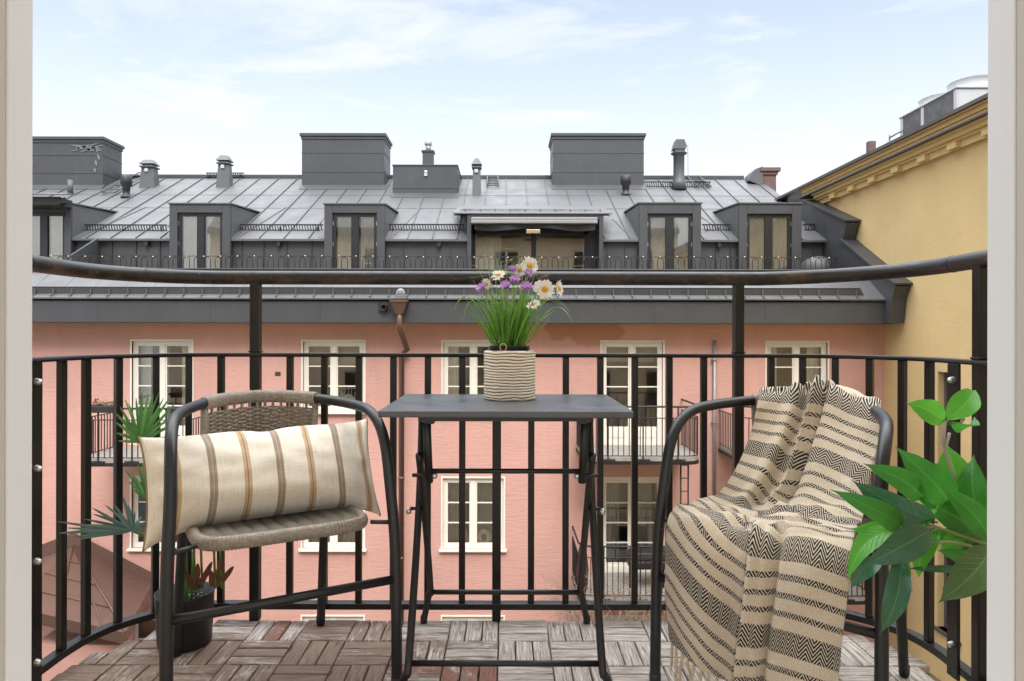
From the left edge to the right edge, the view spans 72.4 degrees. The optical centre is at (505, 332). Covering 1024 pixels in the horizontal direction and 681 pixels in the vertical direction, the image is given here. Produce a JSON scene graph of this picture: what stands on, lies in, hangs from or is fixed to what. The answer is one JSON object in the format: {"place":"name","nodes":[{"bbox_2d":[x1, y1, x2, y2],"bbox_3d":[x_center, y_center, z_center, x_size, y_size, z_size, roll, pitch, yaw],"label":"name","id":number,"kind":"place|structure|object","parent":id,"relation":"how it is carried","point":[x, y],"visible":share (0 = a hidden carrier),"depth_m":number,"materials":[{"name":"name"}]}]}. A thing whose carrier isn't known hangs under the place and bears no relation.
{"place":"outdoors","nodes":[
{"label":"outdoors","id":0,"kind":"place"},
{"bbox_2d":[33,0,987,194],"label":"sky","id":1,"kind":"structure","parent":0,"point":[801,88],"materials":[{"name":"blue"}]},
{"bbox_2d":[775,93,987,680],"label":"apartment building","id":2,"kind":"structure","parent":0,"point":[920,193],"depth_m":13.42,"materials":[{"name":"yellow paint"}]},
{"bbox_2d":[887,129,902,141],"bbox_3d":[8.465,-4.172,15.202,0.098,0.480,0.416,0,0,-21],"label":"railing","id":3,"kind":"object","parent":2,"relation":"on","point":[894,134],"visible":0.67,"depth_m":15.23,"materials":[{"name":"white metal"}]},
{"bbox_2d":[935,372,946,464],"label":"window","id":4,"kind":"structure","parent":2,"relation":"in","point":[945,373],"depth_m":13.09,"materials":[{"name":"brown glass"}]},
{"bbox_2d":[899,74,987,135],"bbox_3d":[9.134,-4.436,14.150,1.310,0.871,1.960,0,0,0],"label":"cooling unit","id":5,"kind":"object","parent":2,"relation":"on","point":[959,93],"visible":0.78,"depth_m":13.60,"materials":[{"name":"white metal"}]},
{"bbox_2d":[934,555,961,645],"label":"window","id":6,"kind":"structure","parent":2,"relation":"in","point":[944,633],"depth_m":13.07,"materials":[{"name":"brown glass"}]},
{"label":"ground","id":7,"kind":"structure","parent":0,"visible":0},
{"bbox_2d":[42,533,150,680],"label":"stair house","id":8,"kind":"structure","parent":7,"relation":"on","point":[136,588],"depth_m":13.54,"materials":[{"name":"pink paint"}]},
{"bbox_2d":[32,133,912,641],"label":"apartment building","id":9,"kind":"structure","parent":7,"relation":"on","point":[346,195],"depth_m":15.04,"materials":[{"name":"pink paint"}]},
{"bbox_2d":[32,193,72,216],"bbox_3d":[-11.048,-3.072,16.635,1.460,0.610,0.670,0,0,0],"label":"awning","id":10,"kind":"object","parent":9,"relation":"attached to","point":[64,203],"visible":0.77,"depth_m":16.45,"materials":[{"name":"metal"}]},
{"bbox_2d":[134,619,155,640],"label":"window","id":11,"kind":"structure","parent":9,"relation":"in","point":[149,625],"depth_m":15.25,"materials":[{"name":"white paint"}]},
{"bbox_2d":[91,401,200,466],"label":"balcony","id":12,"kind":"structure","parent":9,"relation":"attached to","point":[132,456],"depth_m":13.50,"materials":[{"name":"metal"}]},
{"bbox_2d":[92,398,112,412],"bbox_3d":[-7.761,1.407,13.515,0.466,0.279,0.211,0,0,0],"label":"flower box","id":13,"kind":"object","parent":12,"relation":"on","point":[102,407],"visible":0.94,"depth_m":13.42,"materials":[{"name":"plastic"}]},
{"bbox_2d":[126,476,176,551],"bbox_3d":[-7.380,3.876,15.088,1.426,1.596,0.355,0,0,0],"label":"window","id":14,"kind":"structure","parent":9,"relation":"in","point":[136,543],"depth_m":15.05,"materials":[{"name":"white paint"}]},
{"bbox_2d":[130,339,193,444],"bbox_3d":[-7.374,1.285,15.130,1.356,2.264,0.285,0,0,0],"label":"window","id":15,"kind":"structure","parent":9,"relation":"in","point":[146,345],"depth_m":15.05,"materials":[{"name":"white paint"}]},
{"bbox_2d":[298,510,366,551],"bbox_3d":[-3.705,3.884,15.091,1.447,1.596,0.363,0,0,0],"label":"window","id":16,"kind":"structure","parent":9,"relation":"in","point":[349,538],"depth_m":15.05,"materials":[{"name":"white paint"}]},
{"bbox_2d":[301,615,364,621],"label":"window","id":17,"kind":"structure","parent":9,"relation":"in","point":[305,617],"depth_m":15.05,"materials":[{"name":"white paint"}]},
{"bbox_2d":[301,340,365,413],"bbox_3d":[-3.698,0.953,15.088,1.447,1.585,0.355,0,0,0],"label":"window","id":18,"kind":"structure","parent":9,"relation":"in","point":[310,346],"depth_m":15.05,"materials":[{"name":"white paint"}]},
{"bbox_2d":[338,387,354,399],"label":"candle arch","id":19,"kind":"structure","parent":9,"relation":"in","point":[348,395],"depth_m":15.18,"materials":[{"name":"wood"}]},
{"bbox_2d":[389,288,409,622],"bbox_3d":[-2.179,4.101,14.528,0.360,9.989,0.837,0,0,0],"label":"downpipe","id":20,"kind":"object","parent":9,"relation":"attached to","point":[399,306],"visible":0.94,"depth_m":14.82,"materials":[{"name":"brown metal"}]},
{"bbox_2d":[38,255,838,268],"bbox_3d":[-4.836,-1.368,15.916,24.322,0.623,1.008,0,0,0],"label":"terrace railing","id":21,"kind":"object","parent":9,"relation":"on","point":[463,261],"visible":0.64,"depth_m":15.41,"materials":[{"name":"black metal"}]},
{"bbox_2d":[51,255,837,257],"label":"string lights","id":22,"kind":"object","parent":21,"relation":"attached to","point":[479,257],"visible":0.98,"depth_m":15.40,"materials":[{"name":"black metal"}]},
{"bbox_2d":[465,529,468,541],"bbox_3d":[-0.877,4.415,15.190,0.200,0.280,0.200,0,0,0],"label":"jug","id":23,"kind":"object","parent":9,"relation":"on","point":[466,536],"visible":0.55,"depth_m":15.12,"materials":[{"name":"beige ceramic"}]},
{"bbox_2d":[441,340,498,393],"bbox_3d":[-0.698,0.935,15.130,1.377,1.535,0.284,0,0,0],"label":"window","id":24,"kind":"structure","parent":9,"relation":"in","point":[449,365],"depth_m":15.05,"materials":[{"name":"white paint"}]},
{"bbox_2d":[439,476,506,551],"bbox_3d":[-0.705,3.890,15.091,1.447,1.596,0.362,0,0,0],"label":"window","id":25,"kind":"structure","parent":9,"relation":"in","point":[480,488],"depth_m":15.06,"materials":[{"name":"white paint"}]},
{"bbox_2d":[441,615,504,630],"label":"window","id":26,"kind":"structure","parent":9,"relation":"in","point":[451,618],"depth_m":15.05,"materials":[{"name":"white paint"}]},
{"bbox_2d":[477,528,491,541],"bbox_3d":[-0.475,4.445,15.190,0.327,0.354,0.110,0,0,0],"label":"ring vase","id":27,"kind":"object","parent":9,"relation":"on","point":[480,533],"visible":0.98,"depth_m":15.15,"materials":[{"name":"beige ceramic"}]},
{"bbox_2d":[471,217,597,230],"bbox_3d":[0.677,-2.594,16.825,3.024,0.318,0.250,0,0,0],"label":"awning","id":28,"kind":"object","parent":9,"relation":"attached to","point":[513,223],"visible":1,"depth_m":16.75,"materials":[{"name":"grey fabric"}]},
{"bbox_2d":[526,229,539,233],"bbox_3d":[0.651,-2.415,16.790,0.335,0.096,0.080,0,0,0],"label":"patio heater","id":29,"kind":"object","parent":28,"relation":"attached to","point":[532,231],"visible":1,"depth_m":16.75,"materials":[{"name":"metal"}]},
{"bbox_2d":[572,526,664,600],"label":"balcony","id":30,"kind":"structure","parent":9,"relation":"attached to","point":[644,582],"depth_m":13.88,"materials":[{"name":"concrete"}]},
{"bbox_2d":[576,542,588,591],"bbox_3d":[1.519,4.591,13.900,0.240,1.250,0.228,0,0,0],"label":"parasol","id":31,"kind":"object","parent":30,"relation":"on","point":[587,569],"visible":0.2,"depth_m":13.85,"materials":[{"name":"black fabric"}]},
{"bbox_2d":[626,548,664,587],"bbox_3d":[2.840,4.850,14.125,0.760,1.017,0.450,0,0,0],"label":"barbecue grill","id":32,"kind":"object","parent":30,"relation":"on","point":[646,552],"visible":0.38,"depth_m":13.94,"materials":[{"name":"metal"}]},
{"bbox_2d":[600,340,664,444],"bbox_3d":[2.708,1.306,15.127,1.377,2.264,0.277,0,0,0],"label":"balcony door","id":33,"kind":"structure","parent":9,"relation":"in","point":[606,346],"depth_m":15.05,"materials":[{"name":"white paint"}]},
{"bbox_2d":[603,477,663,571],"bbox_3d":[2.702,4.231,15.130,1.377,2.264,0.285,0,0,0],"label":"window","id":34,"kind":"structure","parent":9,"relation":"in","point":[647,486],"depth_m":15.24,"materials":[{"name":"white paint"}]},
{"bbox_2d":[603,615,663,622],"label":"window","id":35,"kind":"structure","parent":9,"relation":"in","point":[622,617],"depth_m":15.05,"materials":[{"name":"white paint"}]},
{"bbox_2d":[576,399,698,464],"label":"balcony","id":36,"kind":"structure","parent":9,"relation":"attached to","point":[618,454],"depth_m":13.50,"materials":[{"name":"metal"}]},
{"bbox_2d":[680,465,688,504],"bbox_3d":[3.516,3.896,13.800,0.179,2.652,0.031,0,0,0],"label":"escape ladder","id":37,"kind":"object","parent":36,"relation":"hanging from","point":[681,478],"visible":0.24,"depth_m":13.79,"materials":[{"name":"black metal"}]},
{"bbox_2d":[711,340,717,494],"bbox_3d":[4.453,1.938,14.950,0.120,3.536,0.100,0,0,0],"label":"drain pipe","id":38,"kind":"object","parent":9,"relation":"attached to","point":[714,421],"visible":0.82,"depth_m":14.92,"materials":[{"name":"metal"}]},
{"bbox_2d":[718,406,751,458],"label":"balcony","id":39,"kind":"structure","parent":9,"relation":"attached to","point":[725,449],"depth_m":14.56,"materials":[{"name":"metal"}]},
{"bbox_2d":[765,341,828,386],"bbox_3d":[6.238,1.313,15.130,1.366,2.264,0.284,0,0,0],"label":"window","id":40,"kind":"structure","parent":9,"relation":"in","point":[812,367],"depth_m":15.05,"materials":[{"name":"white paint"}]},
{"bbox_2d":[801,256,836,268],"bbox_3d":[7.223,-1.399,16.200,0.800,0.705,0.800,0,0,0],"label":"covered grill","id":41,"kind":"object","parent":9,"relation":"on","point":[809,264],"visible":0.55,"depth_m":15.90,"materials":[{"name":"grey fabric"}]},
{"bbox_2d":[847,578,864,604],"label":"balcony","id":42,"kind":"structure","parent":9,"relation":"attached to","point":[856,594],"depth_m":13.60,"materials":[{"name":"metal"}]},
{"bbox_2d":[510,563,666,630],"bbox_3d":[1.992,6.652,13.007,3.878,4.914,2.398,0,0,0],"label":"bare shrub","id":43,"kind":"object","parent":7,"relation":"on","point":[630,612],"visible":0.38,"depth_m":12.71,"materials":[{"name":"brown plant"}]},
{"bbox_3d":[-2.952,0.794,-1.340,22.100,16.600,5.320,0,0,0],"label":"apartment building","id":44,"kind":"object","parent":7,"relation":"on","visible":0},
{"bbox_2d":[0,0,1023,680],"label":"door frame","id":45,"kind":"object","parent":44,"relation":"attached to","point":[1004,316],"visible":1,"depth_m":0.89,"materials":[{"name":"white paint"}]},
{"bbox_2d":[109,631,940,680],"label":"balcony slab","id":46,"kind":"structure","parent":44,"relation":"attached to","point":[932,676],"depth_m":1.98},
{"bbox_2d":[50,620,934,680],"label":"floor","id":47,"kind":"structure","parent":46,"relation":"on","point":[310,650],"depth_m":1.96,"materials":[{"name":"brown wood"}]},
{"bbox_2d":[56,393,233,652],"bbox_3d":[-0.983,0.528,1.913,0.410,0.733,0.251,0,0,-40],"label":"potted palm","id":48,"kind":"object","parent":47,"relation":"on","point":[199,592],"visible":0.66,"depth_m":1.95,"materials":[{"name":"green plant"}]},
{"bbox_2d":[159,390,401,680],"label":"bistro chair","id":49,"kind":"object","parent":47,"relation":"on","point":[322,525],"visible":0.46,"depth_m":1.75,"materials":[{"name":"wicker"},{"name":"dark painted metal"}]},
{"bbox_2d":[138,418,380,552],"bbox_3d":[-0.622,0.380,1.818,0.587,0.269,0.229,0,0,-31],"label":"cushion","id":50,"kind":"object","parent":49,"relation":"on","point":[227,477],"visible":0.93,"depth_m":1.73,"materials":[{"name":"fabric"}]},
{"bbox_2d":[378,394,633,680],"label":"folding table","id":51,"kind":"object","parent":47,"relation":"on","point":[428,410],"visible":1,"depth_m":1.79,"materials":[{"name":"black metal"}]},
{"bbox_2d":[484,343,535,400],"bbox_3d":[0.010,0.109,1.972,0.146,0.158,0.146,0,0,0],"label":"planter","id":52,"kind":"object","parent":51,"relation":"on","point":[509,375],"visible":1,"depth_m":1.91,"materials":[{"name":"ceramic"}]},
{"bbox_2d":[454,250,572,350],"bbox_3d":[0.021,-0.030,1.954,0.324,0.412,0.163,0,0,0],"label":"flower bunch","id":53,"kind":"object","parent":52,"relation":"in","point":[510,322],"visible":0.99,"depth_m":1.95,"materials":[{"name":"plant"}]},
{"bbox_2d":[649,393,909,680],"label":"bistro chair","id":54,"kind":"object","parent":47,"relation":"on","point":[881,640],"visible":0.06,"depth_m":1.78,"materials":[{"name":"dark painted metal"},{"name":"woven fabric"}]},
{"bbox_2d":[665,374,880,680],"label":"throw blanket","id":55,"kind":"object","parent":54,"relation":"on","point":[763,596],"visible":0.98,"depth_m":1.63,"materials":[{"name":"beige fabric"}]},
{"bbox_2d":[830,388,986,633],"bbox_3d":[0.884,0.506,1.276,0.480,0.785,0.393,0,0,-26],"label":"leafy plant","id":56,"kind":"object","parent":47,"relation":"on","point":[948,491],"visible":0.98,"depth_m":1.33,"materials":[{"name":"green plant"}]},
{"bbox_2d":[31,250,987,680],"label":"balcony railing","id":57,"kind":"object","parent":46,"relation":"attached to","point":[949,656],"visible":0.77,"depth_m":2.16,"materials":[{"name":"metal"}]}
]}

